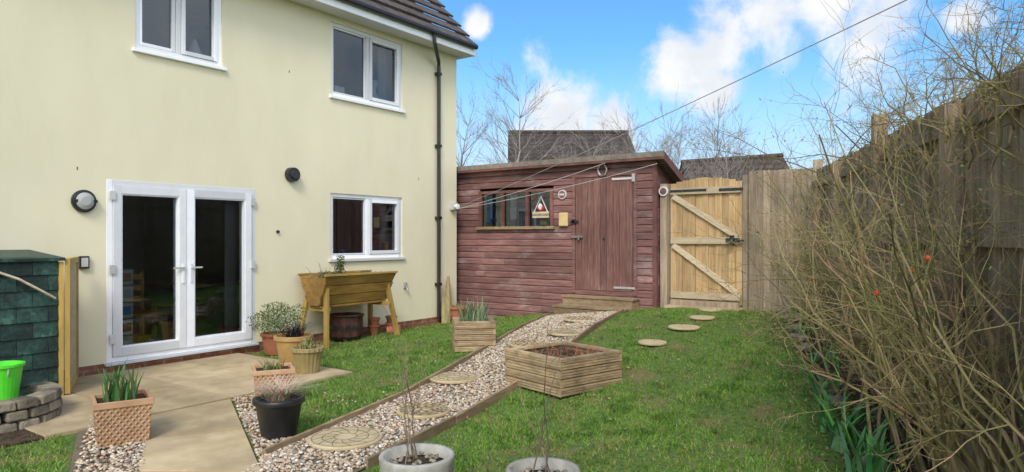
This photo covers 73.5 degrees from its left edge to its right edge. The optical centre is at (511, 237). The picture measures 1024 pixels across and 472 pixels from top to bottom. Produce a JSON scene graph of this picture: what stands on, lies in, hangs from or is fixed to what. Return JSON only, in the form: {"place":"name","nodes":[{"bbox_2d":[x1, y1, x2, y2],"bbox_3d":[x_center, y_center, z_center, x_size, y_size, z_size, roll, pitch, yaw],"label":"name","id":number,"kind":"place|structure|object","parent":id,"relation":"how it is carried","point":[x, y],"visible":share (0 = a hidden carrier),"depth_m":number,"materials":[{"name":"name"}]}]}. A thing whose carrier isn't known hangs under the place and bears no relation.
{"place":"outdoors","nodes":[
{"label":"outdoors","id":0,"kind":"place"},
{"bbox_2d":[70,429,142,471],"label":"gravel strip","id":1,"kind":"object","parent":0,"point":[78,443],"visible":0.22,"depth_m":4.90,"materials":[{"name":"grey gravel"}]},
{"bbox_2d":[138,399,261,471],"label":"paving path","id":2,"kind":"structure","parent":0,"point":[210,437],"depth_m":5.14,"materials":[{"name":"stone"}]},
{"bbox_2d":[0,271,845,471],"bbox_3d":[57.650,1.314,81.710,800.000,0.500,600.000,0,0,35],"label":"ground","id":3,"kind":"structure","parent":0,"point":[619,464],"depth_m":6.12,"materials":[{"name":"green plant"}]},
{"bbox_2d":[73,417,145,471],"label":"gravel","id":4,"kind":"structure","parent":3,"relation":"on","point":[114,458],"depth_m":4.82,"materials":[{"name":"beige gravel"}]},
{"bbox_2d":[90,360,154,448],"bbox_3d":[-2.988,1.247,5.253,0.402,0.606,0.392,0,0,-34],"label":"terracotta planter","id":5,"kind":"object","parent":4,"relation":"on","point":[122,414],"visible":1,"depth_m":5.14,"materials":[{"name":"ceramic"}]},
{"bbox_2d":[0,353,352,447],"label":"patio","id":6,"kind":"structure","parent":3,"relation":"on","point":[178,385],"depth_m":7.08,"materials":[{"name":"stone"}]},
{"bbox_2d":[0,381,62,433],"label":"stone edging","id":7,"kind":"object","parent":6,"relation":"on","point":[43,402],"visible":0.99,"depth_m":5.63,"materials":[{"name":"grey stone"}]},
{"bbox_2d":[0,360,25,399],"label":"plastic bucket","id":8,"kind":"object","parent":7,"relation":"on","point":[10,375],"visible":0.94,"depth_m":5.84,"materials":[{"name":"green plastic"}]},
{"bbox_2d":[0,250,78,395],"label":"log store","id":9,"kind":"structure","parent":6,"relation":"on","point":[32,308],"depth_m":6.53,"materials":[{"name":"green wood"}]},
{"bbox_2d":[58,257,78,395],"bbox_3d":[-4.545,0.865,7.024,0.108,1.330,0.837,0,0,-27],"label":"timber door","id":10,"kind":"structure","parent":9,"relation":"in","point":[72,263],"depth_m":6.70,"materials":[{"name":"brown wood"}]},
{"bbox_2d":[273,319,319,365],"bbox_3d":[-2.609,1.271,8.365,0.796,0.538,0.956,0,0,23],"label":"glazed plant pot","id":11,"kind":"object","parent":6,"relation":"on","point":[286,342],"visible":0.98,"depth_m":8.21,"materials":[{"name":"ceramic"}]},
{"bbox_2d":[290,337,326,373],"bbox_3d":[-2.333,1.345,7.850,0.429,0.410,0.426,0,0,13],"label":"ribbed plant pot","id":12,"kind":"object","parent":6,"relation":"on","point":[307,357],"visible":0.99,"depth_m":7.71,"materials":[{"name":"ceramic"}]},
{"bbox_2d":[0,0,456,368],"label":"walls","id":13,"kind":"structure","parent":3,"relation":"on","point":[91,95],"depth_m":9.16,"materials":[{"name":"beige paint"}]},
{"bbox_2d":[78,256,89,268],"bbox_3d":[-4.747,0.270,7.609,0.045,0.140,0.100,0,0,35],"label":"key safe","id":14,"kind":"object","parent":13,"relation":"attached to","point":[84,262],"visible":0.95,"depth_m":7.59,"materials":[{"name":"grey plastic"}]},
{"bbox_2d":[71,190,97,211],"bbox_3d":[-4.731,-0.410,7.594,0.087,0.250,0.250,0,0,35],"label":"bulkhead wall light","id":15,"kind":"object","parent":13,"relation":"attached to","point":[84,201],"visible":1,"depth_m":7.56,"materials":[{"name":"black plastic"}]},
{"bbox_2d":[104,0,405,366],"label":"windows and french doors","id":16,"kind":"structure","parent":13,"relation":"attached to","point":[186,340],"depth_m":8.62,"materials":[{"name":"white plastic"}]},
{"bbox_2d":[109,191,254,343],"bbox_3d":[-4.040,0.335,8.581,0.034,1.750,1.875,0,0,35],"label":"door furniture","id":17,"kind":"object","parent":16,"relation":"attached to","point":[112,268],"depth_m":8.51,"materials":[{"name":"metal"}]},
{"bbox_2d":[123,0,395,341],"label":"interior rooms","id":18,"kind":"object","parent":13,"relation":"in","point":[149,237],"visible":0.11,"depth_m":12.00,"materials":[{"name":"black"}]},
{"bbox_2d":[123,268,240,344],"bbox_3d":[-4.884,0.890,9.579,1.414,1.020,2.776,0,0,15],"label":"dining furniture","id":19,"kind":"object","parent":18,"relation":"on","point":[129,298],"visible":0.51,"depth_m":8.82,"materials":[{"name":"brown wood"}]},
{"bbox_2d":[188,39,388,332],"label":"curtains and ornaments","id":20,"kind":"object","parent":13,"relation":"attached to","point":[231,264],"visible":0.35,"depth_m":9.48,"materials":[{"name":"fabric"}]},
{"bbox_2d":[276,0,477,317],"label":"gutter and downpipe","id":21,"kind":"object","parent":13,"relation":"attached to","point":[292,174],"visible":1,"depth_m":12.36,"materials":[{"name":"black plastic"}]},
{"bbox_2d":[289,0,475,59],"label":"fascia and bargeboard","id":22,"kind":"structure","parent":13,"relation":"attached to","point":[350,12],"depth_m":11.06,"materials":[{"name":"white plastic"}]},
{"bbox_2d":[403,282,408,290],"bbox_3d":[-1.804,0.832,11.749,0.082,0.145,0.080,0,0,35],"label":"outside tap","id":23,"kind":"object","parent":13,"relation":"attached to","point":[405,285],"visible":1,"depth_m":11.74,"materials":[{"name":"grey plastic"}]},
{"bbox_2d":[358,0,476,44],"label":"roof","id":24,"kind":"structure","parent":13,"relation":"on","point":[415,13],"depth_m":12.15,"materials":[{"name":"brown tile"}]},
{"bbox_2d":[450,202,459,209],"bbox_3d":[-1.047,-0.590,12.745,0.170,0.140,0.140,0,0,35],"label":"security sensor","id":25,"kind":"object","parent":13,"relation":"attached to","point":[454,206],"visible":0.98,"depth_m":12.70,"materials":[{"name":"grey plastic"}]},
{"bbox_2d":[64,317,441,378],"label":"brick plinth","id":26,"kind":"structure","parent":3,"relation":"on","point":[88,370],"depth_m":8.83,"materials":[{"name":"red brick"}]},
{"bbox_2d":[234,397,279,459],"bbox_3d":[-2.098,1.554,5.702,0.415,0.001,2.514,0,0,-22],"label":"gravel strip","id":27,"kind":"object","parent":3,"relation":"on","point":[250,437],"visible":0.15,"depth_m":5.59,"materials":[{"name":"grey gravel"}]},
{"bbox_2d":[232,393,295,470],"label":"gravel","id":28,"kind":"structure","parent":27,"relation":"on","point":[249,416],"depth_m":5.45,"materials":[{"name":"beige gravel"}]},
{"bbox_2d":[251,357,294,395],"bbox_3d":[-2.290,1.346,6.572,0.372,0.398,0.362,0,0,-23],"label":"terracotta planter","id":29,"kind":"object","parent":28,"relation":"on","point":[264,370],"visible":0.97,"depth_m":6.45,"materials":[{"name":"ceramic"}]},
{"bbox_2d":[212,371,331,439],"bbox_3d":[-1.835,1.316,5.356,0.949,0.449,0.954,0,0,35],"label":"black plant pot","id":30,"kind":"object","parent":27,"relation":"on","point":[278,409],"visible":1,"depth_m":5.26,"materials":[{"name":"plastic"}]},
{"bbox_2d":[246,301,306,354],"bbox_3d":[-3.123,1.181,9.129,0.831,0.718,0.820,0,0,35],"label":"terracotta pot","id":31,"kind":"object","parent":3,"relation":"on","point":[269,345],"visible":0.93,"depth_m":9.01,"materials":[{"name":"ceramic"}]},
{"bbox_2d":[329,312,363,342],"bbox_3d":[-2.497,1.350,10.304,0.499,0.420,0.499,0,0,-32],"label":"fire pit","id":32,"kind":"object","parent":3,"relation":"on","point":[344,326],"visible":0.97,"depth_m":10.11,"materials":[{"name":"metal"}]},
{"bbox_2d":[297,255,399,349],"bbox_3d":[-2.443,0.905,10.224,0.693,1.324,1.513,0,0,35],"label":"raised wooden trough","id":33,"kind":"object","parent":3,"relation":"on","point":[325,291],"visible":0.96,"depth_m":9.98,"materials":[{"name":"wood"}]},
{"bbox_2d":[368,317,380,335],"bbox_3d":[-2.185,1.400,10.867,0.200,0.280,0.200,0,0,35],"label":"terracotta pot stack","id":34,"kind":"object","parent":3,"relation":"on","point":[374,325],"visible":1,"depth_m":10.80,"materials":[{"name":"orange ceramic"}]},
{"bbox_2d":[385,315,396,327],"bbox_3d":[-1.954,1.400,11.108,0.200,0.280,0.200,0,0,35],"label":"terracotta pot stack","id":35,"kind":"object","parent":3,"relation":"on","point":[388,323],"visible":0.5,"depth_m":11.04,"materials":[{"name":"orange ceramic"}]},
{"bbox_2d":[387,324,400,333],"bbox_3d":[-1.882,1.460,10.905,0.219,0.179,0.179,0,0,-10],"label":"terracotta pot","id":36,"kind":"object","parent":3,"relation":"on","point":[390,329],"visible":0.46,"depth_m":10.84,"materials":[{"name":"orange ceramic"}]},
{"bbox_2d":[379,308,454,471],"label":"concrete plant pot","id":37,"kind":"object","parent":3,"relation":"on","point":[417,457],"visible":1,"depth_m":3.81,"materials":[{"name":"concrete"}]},
{"bbox_2d":[262,308,623,469],"bbox_3d":[0.035,1.337,7.854,1.322,0.514,6.876,0,0,20],"label":"timber path edging","id":38,"kind":"object","parent":3,"relation":"on","point":[371,461],"visible":0.51,"depth_m":6.02,"materials":[{"name":"brown wood"}]},
{"bbox_2d":[441,276,451,323],"bbox_3d":[-1.181,1.138,12.358,0.175,0.892,0.450,0,0,18],"label":"driftwood","id":39,"kind":"object","parent":3,"relation":"on","point":[445,308],"visible":0.81,"depth_m":12.33,"materials":[{"name":"beige wood"}]},
{"bbox_2d":[450,304,464,321],"bbox_3d":[-1.002,1.361,12.456,0.354,0.357,0.354,0,0,35],"label":"terracotta pot","id":40,"kind":"object","parent":3,"relation":"on","point":[454,312],"visible":0.59,"depth_m":12.32,"materials":[{"name":"ceramic"}]},
{"bbox_2d":[452,298,495,351],"bbox_3d":[-0.499,1.100,8.900,0.586,0.674,0.571,0,0,-8],"label":"timber planter","id":41,"kind":"object","parent":3,"relation":"on","point":[480,329],"visible":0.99,"depth_m":8.68,"materials":[{"name":"wood"}]},
{"bbox_2d":[457,74,494,166],"bbox_3d":[-1.904,-2.079,24.824,3.959,7.496,3.980,0,0,0],"label":"bare tree","id":42,"kind":"object","parent":3,"relation":"on","point":[464,151],"visible":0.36,"depth_m":24.83,"materials":[{"name":"brown plant"}]},
{"bbox_2d":[459,52,574,163],"bbox_3d":[0.360,-2.557,24.456,4.274,8.445,4.816,0,0,-2],"label":"bare tree","id":43,"kind":"object","parent":3,"relation":"on","point":[507,123],"visible":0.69,"depth_m":23.97,"materials":[{"name":"brown plant"}]},
{"bbox_2d":[504,326,579,471],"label":"concrete plant pot","id":44,"kind":"object","parent":3,"relation":"on","point":[541,464],"visible":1,"depth_m":3.64,"materials":[{"name":"concrete"}]},
{"bbox_2d":[534,136,582,158],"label":"bare tree","id":45,"kind":"object","parent":3,"relation":"on","point":[561,152],"visible":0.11,"depth_m":23.91,"materials":[{"name":"brown plant"}]},
{"bbox_2d":[504,335,621,396],"bbox_3d":[0.491,1.225,7.048,0.896,0.522,0.994,0,0,-39],"label":"timber planter","id":46,"kind":"object","parent":3,"relation":"on","point":[582,367],"visible":0.96,"depth_m":6.71,"materials":[{"name":"timber"},{"name":"soil"},{"name":"bare twig"}]},
{"bbox_2d":[457,151,686,316],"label":"garden shed","id":47,"kind":"structure","parent":3,"relation":"on","point":[538,254],"depth_m":11.88,"materials":[{"name":"red wood"}]},
{"bbox_2d":[476,188,555,229],"bbox_3d":[0.119,-0.515,12.510,1.710,0.710,0.340,0,0,35],"label":"window","id":48,"kind":"structure","parent":47,"relation":"in","point":[502,218],"depth_m":12.54,"materials":[{"name":"brown glass"}]},
{"bbox_2d":[570,172,637,295],"bbox_3d":[1.502,-0.070,11.374,1.220,2.000,0.121,0,0,35],"label":"door","id":49,"kind":"structure","parent":47,"relation":"in","point":[606,239],"depth_m":11.36,"materials":[{"name":"red wood"}]},
{"bbox_2d":[508,130,635,162],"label":"distant house","id":50,"kind":"structure","parent":3,"relation":"on","point":[553,136],"depth_m":28.98,"materials":[{"name":"brick"}]},
{"bbox_2d":[313,307,841,471],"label":"fallen leaves","id":51,"kind":"object","parent":3,"relation":"on","point":[799,467],"visible":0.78,"depth_m":6.81,"materials":[{"name":"brown plant"}]},
{"bbox_2d":[564,116,622,156],"bbox_3d":[2.758,-1.357,22.521,2.971,6.056,2.841,0,0,35],"label":"bare tree","id":52,"kind":"object","parent":3,"relation":"on","point":[588,147],"visible":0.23,"depth_m":22.66,"materials":[{"name":"brown plant"}]},
{"bbox_2d":[552,294,639,314],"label":"wooden steps","id":53,"kind":"structure","parent":3,"relation":"on","point":[573,303],"depth_m":11.08,"materials":[{"name":"brown wood"}]},
{"bbox_2d":[589,102,658,154],"bbox_3d":[3.751,-1.363,22.161,3.562,6.047,3.952,0,0,-23],"label":"bare tree","id":54,"kind":"object","parent":3,"relation":"on","point":[630,140],"visible":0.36,"depth_m":21.97,"materials":[{"name":"brown plant"}]},
{"bbox_2d":[618,135,672,153],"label":"bare tree","id":55,"kind":"object","parent":3,"relation":"on","point":[644,145],"visible":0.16,"depth_m":24.22,"materials":[{"name":"brown plant"}]},
{"bbox_2d":[638,339,666,345],"bbox_3d":[1.670,1.244,8.160,0.340,0.030,0.340,0,0,35],"label":"stepping stone","id":56,"kind":"object","parent":3,"relation":"on","point":[648,342],"visible":1,"depth_m":8.06,"materials":[{"name":"beige stone"}]},
{"bbox_2d":[623,85,719,179],"bbox_3d":[4.509,-1.448,20.719,3.226,6.216,3.862,0,0,6],"label":"bare tree","id":57,"kind":"object","parent":3,"relation":"on","point":[676,135],"visible":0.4,"depth_m":20.93,"materials":[{"name":"brown plant"}]},
{"bbox_2d":[668,324,699,330],"bbox_3d":[2.202,1.143,8.776,0.400,0.030,0.400,0,0,35],"label":"stepping stone","id":58,"kind":"object","parent":3,"relation":"on","point":[686,327],"visible":0.98,"depth_m":8.66,"materials":[{"name":"beige stone"}]},
{"bbox_2d":[654,104,730,178],"bbox_3d":[5.814,-1.450,23.515,2.979,6.245,4.105,0,0,13],"label":"bare tree","id":59,"kind":"object","parent":3,"relation":"on","point":[670,157],"visible":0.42,"depth_m":23.13,"materials":[{"name":"brown plant"}]},
{"bbox_2d":[689,315,714,319],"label":"stepping stone","id":60,"kind":"object","parent":3,"relation":"on","point":[700,317],"visible":0.97,"depth_m":9.20,"materials":[{"name":"beige stone"}]},
{"bbox_2d":[664,299,743,310],"bbox_3d":[2.933,1.040,10.445,1.150,0.160,0.350,0,0,35],"label":"gate threshold","id":61,"kind":"object","parent":3,"relation":"on","point":[728,306],"visible":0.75,"depth_m":10.38,"materials":[{"name":"stone"}]},
{"bbox_2d":[699,308,722,311],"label":"stepping stone","id":62,"kind":"object","parent":3,"relation":"on","point":[710,309],"visible":0.91,"depth_m":9.89,"materials":[{"name":"beige stone"}]},
{"bbox_2d":[674,110,759,224],"bbox_3d":[6.374,-1.117,19.397,3.263,5.048,3.495,0,0,-35],"label":"bare tree","id":63,"kind":"object","parent":3,"relation":"on","point":[726,167],"visible":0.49,"depth_m":19.37,"materials":[{"name":"brown plant"}]},
{"bbox_2d":[678,91,766,205],"bbox_3d":[5.965,-1.444,19.986,3.095,5.934,3.435,0,0,-29],"label":"bare tree","id":64,"kind":"object","parent":3,"relation":"on","point":[722,140],"visible":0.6,"depth_m":20.02,"materials":[{"name":"brown plant"}]},
{"bbox_2d":[679,153,789,270],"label":"distant house","id":65,"kind":"structure","parent":3,"relation":"on","point":[770,165],"depth_m":29.54,"materials":[{"name":"brick"}]},
{"bbox_2d":[660,159,822,310],"bbox_3d":[3.371,0.080,10.285,2.372,2.360,0.122,0,0,34],"label":"wooden fence","id":66,"kind":"object","parent":3,"relation":"on","point":[751,200],"visible":0.48,"depth_m":10.05,"materials":[{"name":"brown wood"}]},
{"bbox_2d":[659,186,667,195],"bbox_3d":[2.396,-0.740,10.854,0.160,0.160,0.030,0,0,35],"label":"round plaque","id":67,"kind":"object","parent":66,"relation":"attached to","point":[663,190],"visible":1,"depth_m":10.84,"materials":[{"name":"white paint"}]},
{"bbox_2d":[670,177,743,304],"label":"wooden gate","id":68,"kind":"structure","parent":66,"relation":"attached to","point":[697,193],"depth_m":10.51,"materials":[{"name":"beige wood"}]},
{"bbox_2d":[710,405,792,471],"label":"bare stem plant","id":69,"kind":"object","parent":3,"relation":"on","point":[749,443],"visible":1,"depth_m":3.25,"materials":[{"name":"brown plant"}]},
{"bbox_2d":[666,72,966,416],"bbox_3d":[3.436,-0.017,5.761,4.379,2.930,3.084,0,0,35],"label":"bare shrub","id":70,"kind":"object","parent":3,"relation":"on","point":[847,391],"visible":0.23,"depth_m":5.85,"materials":[{"name":"brown plant"}]},
{"bbox_2d":[646,0,1023,471],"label":"rose bush","id":71,"kind":"object","parent":3,"relation":"on","point":[946,444],"visible":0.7,"depth_m":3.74,"materials":[{"name":"brown plant"}]},
{"bbox_2d":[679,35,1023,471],"bbox_3d":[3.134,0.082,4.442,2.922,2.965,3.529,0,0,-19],"label":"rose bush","id":72,"kind":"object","parent":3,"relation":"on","point":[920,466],"visible":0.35,"depth_m":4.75,"materials":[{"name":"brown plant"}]},
{"bbox_2d":[788,312,943,471],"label":"flower bed soil","id":73,"kind":"structure","parent":3,"relation":"on","point":[925,460],"depth_m":5.61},
{"bbox_2d":[734,174,839,322],"bbox_3d":[3.792,0.124,8.448,2.117,1.988,2.951,0,0,35],"label":"bare shrub","id":74,"kind":"object","parent":73,"relation":"on","point":[789,270],"visible":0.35,"depth_m":8.75,"materials":[{"name":"brown plant"}]},
{"bbox_2d":[785,302,807,313],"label":"daffodil clump","id":75,"kind":"object","parent":73,"relation":"on","point":[793,309],"visible":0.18,"depth_m":9.17,"materials":[{"name":"green plant"}]},
{"bbox_2d":[710,126,890,368],"bbox_3d":[3.401,0.073,7.146,2.797,2.385,2.276,0,0,24],"label":"bare shrub","id":76,"kind":"object","parent":73,"relation":"on","point":[828,295],"visible":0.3,"depth_m":7.26,"materials":[{"name":"brown plant"}]},
{"bbox_2d":[795,317,824,337],"bbox_3d":[3.468,1.030,7.957,0.386,0.242,0.456,0,0,35],"label":"daffodil clump","id":77,"kind":"object","parent":73,"relation":"on","point":[799,331],"visible":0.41,"depth_m":7.94,"materials":[{"name":"green plant"}]},
{"bbox_2d":[809,342,840,368],"bbox_3d":[3.183,1.167,6.870,0.413,0.244,0.322,0,0,-26],"label":"daffodil clump","id":78,"kind":"object","parent":73,"relation":"on","point":[827,357],"visible":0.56,"depth_m":6.87,"materials":[{"name":"green plant"}]},
{"bbox_2d":[794,362,859,399],"bbox_3d":[2.792,1.265,5.987,0.557,0.289,0.438,0,0,6],"label":"daffodil clump","id":79,"kind":"object","parent":73,"relation":"on","point":[828,387],"visible":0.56,"depth_m":5.98,"materials":[{"name":"green plant"}]},
{"bbox_2d":[777,308,887,467],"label":"border rocks","id":80,"kind":"object","parent":73,"relation":"on","point":[834,396],"visible":0.28,"depth_m":7.42,"materials":[{"name":"stone"}]},
{"bbox_2d":[727,310,939,471],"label":"leaf litter","id":81,"kind":"object","parent":73,"relation":"on","point":[797,372],"visible":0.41,"depth_m":6.65,"materials":[{"name":"brown plant"}]},
{"bbox_2d":[799,383,877,433],"bbox_3d":[2.536,1.325,5.216,0.579,0.339,0.526,0,0,35],"label":"daffodil clump","id":82,"kind":"object","parent":73,"relation":"on","point":[834,411],"visible":0.6,"depth_m":5.23,"materials":[{"name":"green plant"}]},
{"bbox_2d":[815,393,897,453],"bbox_3d":[2.464,1.344,4.965,0.700,0.360,0.577,0,0,-4],"label":"daffodil clump","id":83,"kind":"object","parent":73,"relation":"on","point":[835,441],"visible":0.71,"depth_m":4.89,"materials":[{"name":"green plant"}]},
{"bbox_2d":[831,417,913,471],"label":"daffodil clump","id":84,"kind":"object","parent":73,"relation":"on","point":[873,463],"visible":0.97,"depth_m":4.43,"materials":[{"name":"green plant"}]},
{"bbox_2d":[812,62,1023,471],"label":"garden fence","id":85,"kind":"object","parent":3,"relation":"on","point":[1007,239],"visible":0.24,"depth_m":4.38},
{"bbox_2d":[243,311,615,471],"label":"gravel path","id":86,"kind":"structure","parent":0,"point":[315,460],"depth_m":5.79,"materials":[{"name":"beige gravel"}]},
{"bbox_2d":[225,384,463,456],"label":"gravel","id":87,"kind":"structure","parent":86,"relation":"on","point":[336,403],"depth_m":6.49,"materials":[{"name":"beige gravel"}]},
{"bbox_2d":[307,427,382,450],"bbox_3d":[-1.268,1.525,5.227,0.560,0.034,0.560,0,0,35],"label":"stepping stone","id":88,"kind":"object","parent":86,"relation":"on","point":[342,438],"visible":0.99,"depth_m":5.17,"materials":[{"name":"beige stone"}]},
{"bbox_2d":[396,403,450,419],"bbox_3d":[-0.780,1.524,6.058,0.480,0.037,0.480,0,0,35],"label":"stepping stone","id":89,"kind":"object","parent":86,"relation":"on","point":[428,410],"visible":0.91,"depth_m":5.98,"materials":[{"name":"beige stone"}]},
{"bbox_2d":[430,372,477,383],"bbox_3d":[-0.618,1.482,7.277,0.520,0.034,0.520,0,0,35],"label":"stepping stone","id":90,"kind":"object","parent":86,"relation":"on","point":[453,377],"visible":0.97,"depth_m":7.17,"materials":[{"name":"beige stone"}]},
{"bbox_2d":[509,340,546,346],"bbox_3d":[0.216,1.329,8.598,0.520,0.037,0.520,0,0,35],"label":"stepping stone","id":91,"kind":"object","parent":86,"relation":"on","point":[518,343],"visible":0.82,"depth_m":8.60,"materials":[{"name":"beige stone"}]},
{"bbox_2d":[548,329,581,336],"bbox_3d":[0.722,1.247,9.037,0.500,0.034,0.500,0,0,35],"label":"stepping stone","id":92,"kind":"object","parent":86,"relation":"on","point":[562,332],"visible":0.89,"depth_m":8.95,"materials":[{"name":"beige stone"}]},
{"bbox_2d":[563,316,592,321],"bbox_3d":[1.000,1.183,10.003,0.500,0.037,0.500,0,0,35],"label":"stepping stone","id":93,"kind":"object","parent":86,"relation":"on","point":[577,318],"visible":0.94,"depth_m":9.93,"materials":[{"name":"beige stone"}]},
{"bbox_2d":[459,0,906,206],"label":"clothes line","id":94,"kind":"object","parent":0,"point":[722,87],"visible":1,"depth_m":5.40,"materials":[{"name":"fabric"}]},
{"bbox_2d":[458,163,604,208],"bbox_3d":[0.253,-0.880,11.937,2.959,0.689,0.009,0,0,31],"label":"clothes line","id":95,"kind":"object","parent":94,"relation":"attached to","point":[534,186],"visible":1,"depth_m":11.84,"materials":[{"name":"fabric"}]},
{"bbox_2d":[459,163,657,208],"bbox_3d":[0.627,-0.850,11.686,3.858,0.629,0.009,0,0,32],"label":"clothes line","id":96,"kind":"object","parent":94,"relation":"attached to","point":[563,187],"visible":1,"depth_m":11.53,"materials":[{"name":"fabric"}]},
{"bbox_2d":[415,0,1023,168],"label":"sky","id":97,"kind":"structure","parent":0,"point":[610,54],"materials":[{"name":"blue"}]},
{"bbox_2d":[814,0,1023,193],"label":"bare tree","id":98,"kind":"object","parent":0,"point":[980,78],"visible":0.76,"depth_m":4.03,"materials":[{"name":"brown plant"}]}
]}

